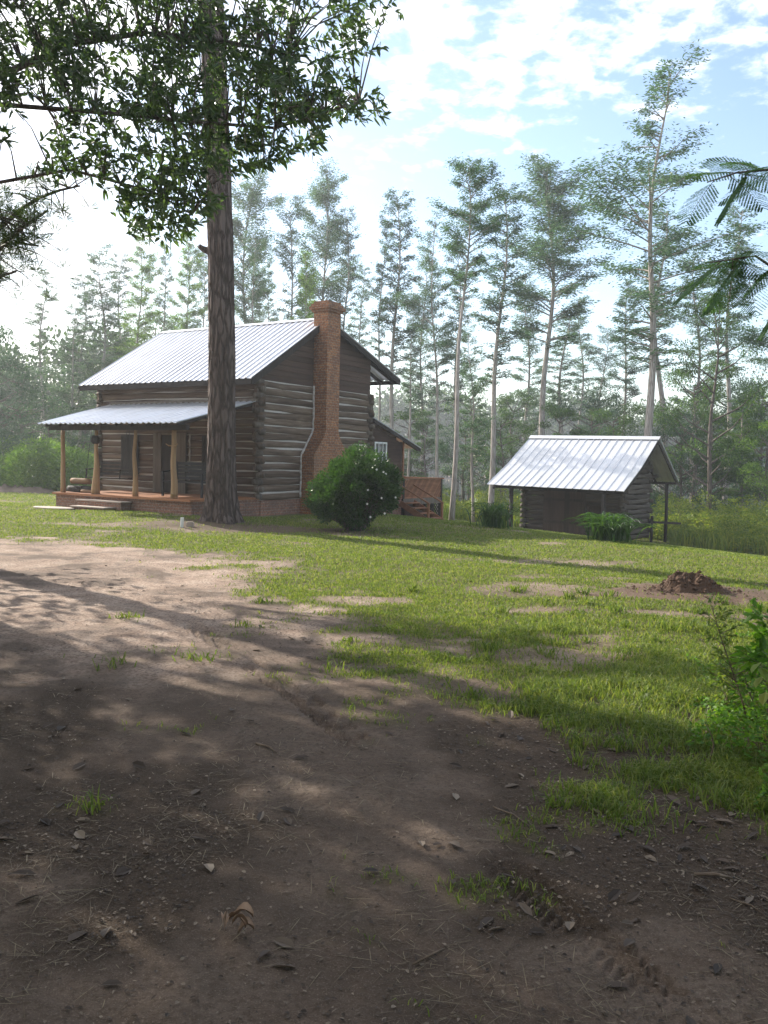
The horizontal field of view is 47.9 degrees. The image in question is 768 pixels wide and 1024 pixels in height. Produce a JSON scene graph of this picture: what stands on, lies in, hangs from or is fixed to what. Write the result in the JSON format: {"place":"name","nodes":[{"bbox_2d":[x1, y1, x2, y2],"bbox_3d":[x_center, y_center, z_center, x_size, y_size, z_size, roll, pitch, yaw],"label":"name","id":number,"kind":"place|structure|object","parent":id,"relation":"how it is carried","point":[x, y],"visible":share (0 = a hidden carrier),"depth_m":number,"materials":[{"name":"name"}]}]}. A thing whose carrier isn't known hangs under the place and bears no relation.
{"place":"outdoors","nodes":[
{"label":"outdoors","id":0,"kind":"place"},
{"bbox_2d":[0,472,767,1023],"bbox_3d":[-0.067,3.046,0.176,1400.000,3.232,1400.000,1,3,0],"label":"ground","id":1,"kind":"structure","parent":0,"point":[82,610],"depth_m":3.87,"materials":[{"name":"soil"}]},
{"bbox_2d":[0,484,53,493],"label":"soil bank","id":2,"kind":"structure","parent":1,"relation":"on","point":[6,488],"depth_m":36.57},
{"bbox_2d":[0,324,65,453],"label":"broadleaf tree","id":3,"kind":"object","parent":1,"relation":"on","point":[3,334],"visible":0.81,"depth_m":45.44,"materials":[{"name":"green plant"}]},
{"bbox_2d":[21,268,59,438],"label":"cypress tree","id":4,"kind":"object","parent":1,"relation":"on","point":[38,321],"visible":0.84,"depth_m":57.28,"materials":[{"name":"green plant"}]},
{"bbox_2d":[0,344,85,450],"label":"broadleaf tree","id":5,"kind":"object","parent":1,"relation":"on","point":[6,376],"visible":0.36,"depth_m":51.65,"materials":[{"name":"green plant"}]},
{"bbox_2d":[0,408,93,459],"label":"broadleaf tree","id":6,"kind":"object","parent":1,"relation":"on","point":[25,435],"visible":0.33,"depth_m":42.48,"materials":[{"name":"green plant"}]},
{"bbox_2d":[0,434,100,491],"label":"roadside brush","id":7,"kind":"object","parent":1,"relation":"on","point":[42,468],"visible":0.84,"depth_m":38.16,"materials":[{"name":"green plant"}]},
{"bbox_2d":[33,506,73,509],"bbox_3d":[-9.053,-0.112,23.574,1.514,0.040,0.700,3,4,32],"label":"stepping stone","id":8,"kind":"object","parent":1,"relation":"on","point":[52,507],"visible":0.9,"depth_m":23.38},
{"bbox_2d":[17,381,96,449],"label":"broadleaf tree","id":9,"kind":"object","parent":1,"relation":"on","point":[94,397],"visible":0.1,"depth_m":59.55,"materials":[{"name":"green plant"}]},
{"bbox_2d":[0,155,120,309],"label":"pine tree","id":10,"kind":"object","parent":1,"relation":"on","point":[11,239],"visible":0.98,"depth_m":14.19,"materials":[{"name":"green plant"}]},
{"bbox_2d":[35,424,100,470],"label":"broadleaf tree","id":11,"kind":"object","parent":1,"relation":"on","point":[70,436],"visible":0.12,"depth_m":44.59,"materials":[{"name":"green plant"}]},
{"bbox_2d":[48,297,94,435],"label":"cypress tree","id":12,"kind":"object","parent":1,"relation":"on","point":[66,347],"visible":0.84,"depth_m":49.44,"materials":[{"name":"green plant"}]},
{"bbox_2d":[58,272,102,447],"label":"cypress tree","id":13,"kind":"object","parent":1,"relation":"on","point":[82,282],"visible":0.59,"depth_m":55.33,"materials":[{"name":"green plant"}]},
{"bbox_2d":[74,363,105,452],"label":"broadleaf tree","id":14,"kind":"object","parent":1,"relation":"on","point":[95,368],"visible":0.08,"depth_m":54.98,"materials":[{"name":"green plant"}]},
{"bbox_2d":[74,241,133,453],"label":"cypress tree","id":15,"kind":"object","parent":1,"relation":"on","point":[103,364],"visible":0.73,"depth_m":53.14,"materials":[{"name":"green plant"}]},
{"bbox_2d":[101,251,139,358],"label":"cypress tree","id":16,"kind":"object","parent":1,"relation":"on","point":[123,294],"visible":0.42,"depth_m":59.13,"materials":[{"name":"green plant"}]},
{"bbox_2d":[106,233,163,361],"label":"cypress tree","id":17,"kind":"object","parent":1,"relation":"on","point":[144,300],"visible":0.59,"depth_m":54.19,"materials":[{"name":"green plant"}]},
{"bbox_2d":[110,306,183,360],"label":"broadleaf tree","id":18,"kind":"object","parent":1,"relation":"on","point":[174,322],"visible":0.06,"depth_m":68.58,"materials":[{"name":"green plant"}]},
{"bbox_2d":[151,242,175,334],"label":"cypress tree","id":19,"kind":"object","parent":1,"relation":"on","point":[162,282],"visible":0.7,"depth_m":59.19,"materials":[{"name":"green plant"}]},
{"bbox_2d":[166,232,207,329],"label":"cypress tree","id":20,"kind":"object","parent":1,"relation":"on","point":[186,322],"visible":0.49,"depth_m":55.91,"materials":[{"name":"green plant"}]},
{"bbox_2d":[191,253,207,327],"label":"cypress tree","id":21,"kind":"object","parent":1,"relation":"on","point":[204,290],"visible":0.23,"depth_m":61.07,"materials":[{"name":"green plant"}]},
{"bbox_2d":[0,0,403,254],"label":"magnolia tree","id":22,"kind":"object","parent":1,"relation":"on","point":[264,73],"visible":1,"depth_m":11.64,"materials":[{"name":"green plant"}]},
{"bbox_2d":[38,300,420,515],"bbox_3d":[-4.666,-2.967,28.151,7.575,7.070,12.289,3,4,32],"label":"log cabin","id":23,"kind":"object","parent":1,"relation":"on","point":[304,404],"visible":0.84,"depth_m":25.69,"materials":[{"name":"wood"}]},
{"bbox_2d":[84,424,132,479],"bbox_3d":[-8.067,-1.799,25.457,1.574,1.643,0.620,3,4,32],"label":"porch swing","id":24,"kind":"object","parent":23,"relation":"hanging from","point":[122,464],"visible":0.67,"depth_m":25.65,"materials":[{"name":"wood"}]},
{"bbox_2d":[121,435,138,474],"bbox_3d":[-7.887,-1.781,26.770,0.810,1.220,0.065,3,4,32],"label":"window","id":25,"kind":"structure","parent":23,"relation":"in","point":[127,457],"depth_m":26.78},
{"bbox_2d":[162,435,176,492],"bbox_3d":[-6.415,-1.446,25.867,0.610,1.720,0.040,3,4,32],"label":"door","id":26,"kind":"structure","parent":23,"relation":"in","point":[166,439],"depth_m":25.90,"materials":[{"name":"wood"}]},
{"bbox_2d":[161,461,206,497],"bbox_3d":[-5.313,-0.890,23.524,1.580,0.950,0.572,3,4,32],"label":"porch bench","id":27,"kind":"object","parent":23,"relation":"on","point":[201,473],"visible":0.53,"depth_m":23.71,"materials":[{"name":"wood"}]},
{"bbox_2d":[200,436,206,476],"bbox_3d":[-4.987,-1.601,24.942,0.790,1.200,0.065,3,4,32],"label":"window","id":28,"kind":"structure","parent":23,"relation":"in","point":[204,438],"depth_m":25.07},
{"bbox_2d":[374,442,386,462],"bbox_3d":[-0.120,-2.024,29.522,0.045,0.730,0.770,3,4,32],"label":"window","id":29,"kind":"structure","parent":23,"relation":"in","point":[378,447],"depth_m":29.59,"materials":[{"name":"white paint"}]},
{"bbox_3d":[-8.677,-0.662,24.911,0.608,0.196,0.198,3,4,26],"label":"firewood log","id":30,"kind":"object","parent":23,"relation":"on","visible":0},
{"bbox_2d":[70,478,91,483],"bbox_3d":[-8.726,-0.888,24.869,0.706,0.176,0.185,3,4,26],"label":"firewood log","id":31,"kind":"object","parent":30,"relation":"on","point":[80,481],"visible":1,"depth_m":24.79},
{"bbox_2d":[221,902,253,933],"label":"dead leaves","id":32,"kind":"object","parent":1,"relation":"on","point":[237,913],"visible":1,"depth_m":2.89,"materials":[{"name":"brown plant"}]},
{"bbox_2d":[198,169,288,324],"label":"cypress tree","id":33,"kind":"object","parent":1,"relation":"on","point":[252,199],"visible":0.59,"depth_m":58.72,"materials":[{"name":"green plant"}]},
{"bbox_2d":[235,225,272,324],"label":"cypress tree","id":34,"kind":"object","parent":1,"relation":"on","point":[253,276],"visible":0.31,"depth_m":51.24,"materials":[{"name":"green plant"}]},
{"bbox_2d":[249,264,272,323],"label":"cypress tree","id":35,"kind":"object","parent":1,"relation":"on","point":[263,318],"visible":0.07,"depth_m":71.21,"materials":[{"name":"green plant"}]},
{"bbox_2d":[260,257,280,321],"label":"cypress tree","id":36,"kind":"object","parent":1,"relation":"on","point":[272,318],"visible":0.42,"depth_m":61.25,"materials":[{"name":"green plant"}]},
{"bbox_2d":[195,0,377,524],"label":"pine tree","id":37,"kind":"object","parent":1,"relation":"on","point":[221,504],"visible":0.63,"depth_m":20.33,"materials":[{"name":"brown plant"}]},
{"bbox_2d":[268,193,324,321],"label":"cypress tree","id":38,"kind":"object","parent":1,"relation":"on","point":[289,240],"visible":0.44,"depth_m":55.85,"materials":[{"name":"green plant"}]},
{"bbox_2d":[287,249,318,319],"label":"cypress tree","id":39,"kind":"object","parent":1,"relation":"on","point":[307,286],"visible":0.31,"depth_m":49.06,"materials":[{"name":"green plant"}]},
{"bbox_2d":[291,156,362,318],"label":"cypress tree","id":40,"kind":"object","parent":1,"relation":"on","point":[329,233],"visible":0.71,"depth_m":61.43,"materials":[{"name":"green plant"}]},
{"bbox_2d":[327,206,365,338],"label":"cypress tree","id":41,"kind":"object","parent":1,"relation":"on","point":[345,241],"visible":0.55,"depth_m":54.06,"materials":[{"name":"green plant"}]},
{"bbox_2d":[301,440,405,531],"bbox_3d":[-0.632,-0.596,20.220,2.324,2.208,2.274,4,4,36],"label":"flowering bush","id":42,"kind":"object","parent":1,"relation":"on","point":[372,478],"visible":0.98,"depth_m":19.75,"materials":[{"name":"green plant"}]},
{"bbox_2d":[346,264,374,346],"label":"cypress tree","id":43,"kind":"object","parent":1,"relation":"on","point":[361,326],"visible":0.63,"depth_m":71.09,"materials":[{"name":"green plant"}]},
{"bbox_2d":[366,214,396,420],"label":"cypress tree","id":44,"kind":"object","parent":1,"relation":"on","point":[375,290],"visible":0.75,"depth_m":57.18,"materials":[{"name":"green plant"}]},
{"bbox_2d":[0,576,767,1023],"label":"pine straw","id":45,"kind":"object","parent":1,"relation":"on","point":[354,872],"visible":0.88,"depth_m":3.17,"materials":[{"name":"brown plant"}]},
{"bbox_2d":[0,318,767,483],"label":"wood","id":46,"kind":"object","parent":1,"relation":"on","point":[398,407],"visible":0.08,"depth_m":173.26,"materials":[{"name":"green plant"}]},
{"bbox_2d":[0,559,767,1023],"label":"leaf litter","id":47,"kind":"object","parent":1,"relation":"on","point":[484,921],"visible":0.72,"depth_m":3.47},
{"bbox_2d":[367,187,423,429],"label":"cypress tree","id":48,"kind":"object","parent":1,"relation":"on","point":[396,338],"visible":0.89,"depth_m":49.20,"materials":[{"name":"green plant"}]},
{"bbox_2d":[382,409,442,489],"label":"broadleaf tree","id":49,"kind":"object","parent":1,"relation":"on","point":[405,416],"visible":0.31,"depth_m":61.61,"materials":[{"name":"green plant"}]},
{"bbox_2d":[400,305,425,493],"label":"cypress tree","id":50,"kind":"object","parent":1,"relation":"on","point":[413,367],"visible":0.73,"depth_m":54.66,"materials":[{"name":"green plant"}]},
{"bbox_2d":[66,581,767,844],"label":"tall grass","id":51,"kind":"structure","parent":1,"relation":"on","point":[556,721],"depth_m":5.55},
{"bbox_2d":[393,244,442,471],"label":"cypress tree","id":52,"kind":"object","parent":1,"relation":"on","point":[418,386],"visible":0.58,"depth_m":67.19,"materials":[{"name":"green plant"}]},
{"bbox_2d":[399,477,444,519],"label":"wooden deck","id":53,"kind":"structure","parent":1,"relation":"on","point":[423,499],"depth_m":31.48,"materials":[{"name":"brown wood"}]},
{"bbox_2d":[388,209,463,513],"bbox_3d":[2.449,-7.556,46.735,4.179,16.942,4.591,0,3,19],"label":"cypress tree","id":54,"kind":"object","parent":1,"relation":"on","point":[415,303],"visible":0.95,"depth_m":46.44,"materials":[{"name":"green plant"}]},
{"bbox_2d":[412,948,444,965],"bbox_3d":[0.147,1.437,2.796,0.139,0.014,0.008,-1,4,-38],"label":"twig","id":55,"kind":"object","parent":1,"relation":"on","point":[424,958],"visible":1,"depth_m":2.79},
{"bbox_2d":[404,418,453,487],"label":"broadleaf tree","id":56,"kind":"object","parent":1,"relation":"on","point":[431,440],"visible":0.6,"depth_m":59.88,"materials":[{"name":"green plant"}]},
{"bbox_2d":[436,239,476,498],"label":"cypress tree","id":57,"kind":"object","parent":1,"relation":"on","point":[451,337],"visible":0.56,"depth_m":65.19,"materials":[{"name":"green plant"}]},
{"bbox_2d":[417,415,506,504],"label":"broadleaf tree","id":58,"kind":"object","parent":1,"relation":"on","point":[463,476],"visible":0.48,"depth_m":54.44,"materials":[{"name":"green plant"}]},
{"bbox_2d":[432,371,505,498],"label":"broadleaf tree","id":59,"kind":"object","parent":1,"relation":"on","point":[482,385],"visible":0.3,"depth_m":69.04,"materials":[{"name":"green plant"}]},
{"bbox_2d":[425,152,524,519],"bbox_3d":[3.218,-6.358,33.181,3.346,14.353,4.051,1,3,-12],"label":"cypress tree","id":60,"kind":"object","parent":1,"relation":"on","point":[478,207],"visible":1,"depth_m":32.92,"materials":[{"name":"green plant"}]},
{"bbox_2d":[455,323,498,521],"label":"cypress tree","id":61,"kind":"object","parent":1,"relation":"on","point":[470,365],"visible":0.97,"depth_m":37.72,"materials":[{"name":"green plant"}]},
{"bbox_2d":[461,502,525,528],"bbox_3d":[2.898,0.065,22.722,1.857,0.691,2.092,1,3,0],"label":"bush","id":62,"kind":"object","parent":1,"relation":"on","point":[495,516],"visible":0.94,"depth_m":22.50,"materials":[{"name":"green plant"}]},
{"bbox_2d":[458,407,535,503],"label":"broadleaf tree","id":63,"kind":"object","parent":1,"relation":"on","point":[506,416],"visible":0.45,"depth_m":50.81,"materials":[{"name":"green plant"}]},
{"bbox_2d":[468,179,533,507],"bbox_3d":[5.500,-7.305,41.449,3.170,17.003,3.502,1,3,-2],"label":"cypress tree","id":64,"kind":"object","parent":1,"relation":"on","point":[498,331],"visible":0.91,"depth_m":41.34,"materials":[{"name":"green plant"}]},
{"bbox_2d":[481,389,538,497],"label":"broadleaf tree","id":65,"kind":"object","parent":1,"relation":"on","point":[502,400],"visible":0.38,"depth_m":65.75,"materials":[{"name":"green plant"}]},
{"bbox_2d":[503,263,557,444],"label":"cypress tree","id":66,"kind":"object","parent":1,"relation":"on","point":[529,388],"visible":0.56,"depth_m":69.14,"materials":[{"name":"green plant"}]},
{"bbox_2d":[499,153,619,434],"bbox_3d":[10.232,-9.936,51.011,6.911,22.791,8.442,1,3,-6],"label":"cypress tree","id":67,"kind":"object","parent":1,"relation":"on","point":[547,190],"visible":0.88,"depth_m":50.77,"materials":[{"name":"green plant"}]},
{"bbox_2d":[534,311,586,435],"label":"cypress tree","id":68,"kind":"object","parent":1,"relation":"on","point":[564,368],"visible":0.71,"depth_m":61.46,"materials":[{"name":"green plant"}]},
{"bbox_2d":[533,403,589,495],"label":"broadleaf tree","id":69,"kind":"object","parent":1,"relation":"on","point":[555,412],"visible":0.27,"depth_m":47.70,"materials":[{"name":"green plant"}]},
{"bbox_2d":[561,295,600,428],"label":"cypress tree","id":70,"kind":"object","parent":1,"relation":"on","point":[588,352],"visible":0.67,"depth_m":73.28,"materials":[{"name":"green plant"}]},
{"bbox_2d":[487,435,680,542],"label":"log shed","id":71,"kind":"structure","parent":1,"relation":"on","point":[560,477],"depth_m":34.23,"materials":[{"name":"metal"}]},
{"bbox_2d":[543,488,585,533],"bbox_3d":[7.196,-0.071,34.564,1.873,1.830,0.060,4,4,40],"label":"door","id":72,"kind":"structure","parent":71,"relation":"in","point":[558,506],"depth_m":34.56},
{"bbox_2d":[586,506,600,522],"bbox_3d":[8.240,0.112,33.699,0.700,0.690,0.050,4,4,40],"label":"window","id":73,"kind":"structure","parent":71,"relation":"in","point":[595,509],"depth_m":33.73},
{"bbox_2d":[545,382,643,435],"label":"broadleaf tree","id":74,"kind":"object","parent":1,"relation":"on","point":[594,406],"visible":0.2,"depth_m":58.55,"materials":[{"name":"green plant"}]},
{"bbox_2d":[572,324,620,433],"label":"cypress tree","id":75,"kind":"object","parent":1,"relation":"on","point":[601,380],"visible":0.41,"depth_m":65.34,"materials":[{"name":"green plant"}]},
{"bbox_2d":[426,499,767,555],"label":"marsh reeds","id":76,"kind":"object","parent":1,"relation":"on","point":[702,540],"visible":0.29,"depth_m":32.98,"materials":[{"name":"green plant"}]},
{"bbox_2d":[434,485,767,552],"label":"marsh weeds","id":77,"kind":"object","parent":1,"relation":"on","point":[744,519],"visible":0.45,"depth_m":35.89,"materials":[{"name":"green plant"}]},
{"bbox_2d":[562,511,663,542],"bbox_3d":[4.949,0.324,19.023,1.993,0.663,2.095,1,3,0],"label":"lily plant","id":78,"kind":"object","parent":1,"relation":"on","point":[613,527],"visible":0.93,"depth_m":18.81,"materials":[{"name":"green plant"}]},
{"bbox_2d":[579,400,668,453],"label":"broadleaf tree","id":79,"kind":"object","parent":1,"relation":"on","point":[625,421],"visible":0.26,"depth_m":44.05,"materials":[{"name":"green plant"}]},
{"bbox_2d":[607,276,646,433],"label":"cypress tree","id":80,"kind":"object","parent":1,"relation":"on","point":[630,368],"visible":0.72,"depth_m":61.29,"materials":[{"name":"green plant"}]},
{"bbox_2d":[542,39,767,503],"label":"cypress tree","id":81,"kind":"object","parent":1,"relation":"on","point":[652,292],"visible":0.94,"depth_m":37.83,"materials":[{"name":"green plant"}]},
{"bbox_2d":[616,207,697,509],"bbox_3d":[17.565,-8.409,54.559,4.819,21.875,4.876,-4,4,-39],"label":"cypress tree","id":82,"kind":"object","parent":1,"relation":"on","point":[664,315],"visible":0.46,"depth_m":54.10,"materials":[{"name":"green plant"}]},
{"bbox_2d":[640,410,688,512],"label":"broadleaf tree","id":83,"kind":"object","parent":1,"relation":"on","point":[641,423],"visible":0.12,"depth_m":51.83,"materials":[{"name":"green plant"}]},
{"bbox_2d":[649,412,725,517],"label":"broadleaf tree","id":84,"kind":"object","parent":1,"relation":"on","point":[681,474],"visible":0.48,"depth_m":43.80,"materials":[{"name":"green plant"}]},
{"bbox_2d":[620,570,760,601],"bbox_3d":[3.901,0.900,11.026,1.978,0.318,1.639,1,3,0],"label":"soil mound","id":85,"kind":"object","parent":1,"relation":"on","point":[677,581],"visible":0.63,"depth_m":10.89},
{"bbox_2d":[665,242,739,502],"bbox_3d":[20.950,-7.696,57.326,5.131,20.196,5.663,3,4,29],"label":"cypress tree","id":86,"kind":"object","parent":1,"relation":"on","point":[697,323],"visible":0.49,"depth_m":57.14,"materials":[{"name":"green plant"}]},
{"bbox_2d":[645,352,765,517],"bbox_3d":[17.920,-3.253,49.980,7.133,11.877,6.853,0,4,-25],"label":"broadleaf tree","id":87,"kind":"object","parent":1,"relation":"on","point":[692,395],"visible":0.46,"depth_m":49.27,"materials":[{"name":"green plant"}]},
{"bbox_2d":[653,290,767,513],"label":"broadleaf tree","id":88,"kind":"object","parent":1,"relation":"on","point":[709,456],"visible":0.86,"depth_m":39.64,"materials":[{"name":"green plant"}]},
{"bbox_2d":[678,408,742,513],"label":"broadleaf tree","id":89,"kind":"object","parent":1,"relation":"on","point":[718,474],"visible":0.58,"depth_m":42.81,"materials":[{"name":"green plant"}]},
{"bbox_2d":[694,872,732,878],"bbox_3d":[1.286,1.417,3.373,0.144,0.017,0.024,2,3,9],"label":"twig","id":90,"kind":"object","parent":1,"relation":"on","point":[710,874],"visible":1,"depth_m":3.37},
{"bbox_2d":[667,383,766,514],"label":"broadleaf tree","id":91,"kind":"object","parent":1,"relation":"on","point":[758,448],"visible":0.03,"depth_m":61.58,"materials":[{"name":"green plant"}]},
{"bbox_2d":[672,157,767,339],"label":"mimosa tree","id":92,"kind":"object","parent":1,"relation":"on","point":[715,299],"visible":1,"depth_m":7.67,"materials":[{"name":"green plant"}]},
{"bbox_2d":[684,628,767,810],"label":"weed patch","id":93,"kind":"object","parent":1,"relation":"on","point":[727,722],"visible":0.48,"depth_m":5.04,"materials":[{"name":"green plant"}]},
{"bbox_2d":[705,651,749,710],"bbox_3d":[2.257,1.114,5.618,0.302,0.435,0.284,0,4,-27],"label":"tall weed","id":94,"kind":"object","parent":1,"relation":"on","point":[709,684],"visible":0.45,"depth_m":5.61,"materials":[{"name":"green plant"}]},
{"bbox_2d":[693,203,762,513],"bbox_3d":[19.860,-7.389,49.581,3.707,20.459,3.750,1,3,-1],"label":"cypress tree","id":95,"kind":"object","parent":1,"relation":"on","point":[737,250],"visible":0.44,"depth_m":49.25,"materials":[{"name":"green plant"}]},
{"bbox_2d":[688,361,767,512],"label":"broadleaf tree","id":96,"kind":"object","parent":1,"relation":"on","point":[744,383],"visible":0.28,"depth_m":54.82,"materials":[{"name":"green plant"}]},
{"bbox_2d":[694,399,767,510],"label":"cypress tree","id":97,"kind":"object","parent":1,"relation":"on","point":[740,492],"visible":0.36,"depth_m":43.83,"materials":[{"name":"green plant"}]},
{"bbox_2d":[697,597,764,729],"bbox_3d":[2.166,0.937,5.360,0.489,0.822,0.358,1,3,0],"label":"tall weed","id":98,"kind":"object","parent":1,"relation":"on","point":[724,671],"visible":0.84,"depth_m":5.33,"materials":[{"name":"green plant"}]},
{"bbox_2d":[712,322,767,407],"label":"cypress tree","id":99,"kind":"object","parent":1,"relation":"on","point":[763,342],"visible":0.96,"depth_m":36.21,"materials":[{"name":"green plant"}]},
{"bbox_2d":[716,378,767,520],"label":"broadleaf tree","id":100,"kind":"object","parent":1,"relation":"on","point":[760,413],"visible":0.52,"depth_m":41.65,"materials":[{"name":"green plant"}]},
{"bbox_2d":[721,647,767,709],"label":"tall weed","id":101,"kind":"object","parent":1,"relation":"on","point":[739,679],"visible":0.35,"depth_m":5.48,"materials":[{"name":"green plant"}]},
{"bbox_2d":[729,598,767,719],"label":"tall weed","id":102,"kind":"object","parent":1,"relation":"on","point":[759,647],"visible":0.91,"depth_m":5.11,"materials":[{"name":"green plant"}]},
{"bbox_2d":[733,393,767,515],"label":"broadleaf tree","id":103,"kind":"object","parent":1,"relation":"on","point":[758,469],"visible":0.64,"depth_m":38.31,"materials":[{"name":"green plant"}]},
{"bbox_2d":[750,662,767,704],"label":"vine sprig","id":104,"kind":"object","parent":1,"relation":"on","point":[763,697],"visible":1,"depth_m":4.73,"materials":[{"name":"green plant"}]},
{"bbox_2d":[0,485,767,1022],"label":"lawn grass","id":105,"kind":"structure","parent":0,"point":[630,677],"depth_m":8.79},
{"bbox_2d":[0,0,767,455],"label":"sky","id":106,"kind":"structure","parent":0,"point":[502,80],"materials":[{"name":"blue"}]},
{"bbox_2d":[414,479,763,516],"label":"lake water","id":107,"kind":"structure","parent":0,"point":[447,482],"depth_m":117.68,"materials":[{"name":"liquid"}]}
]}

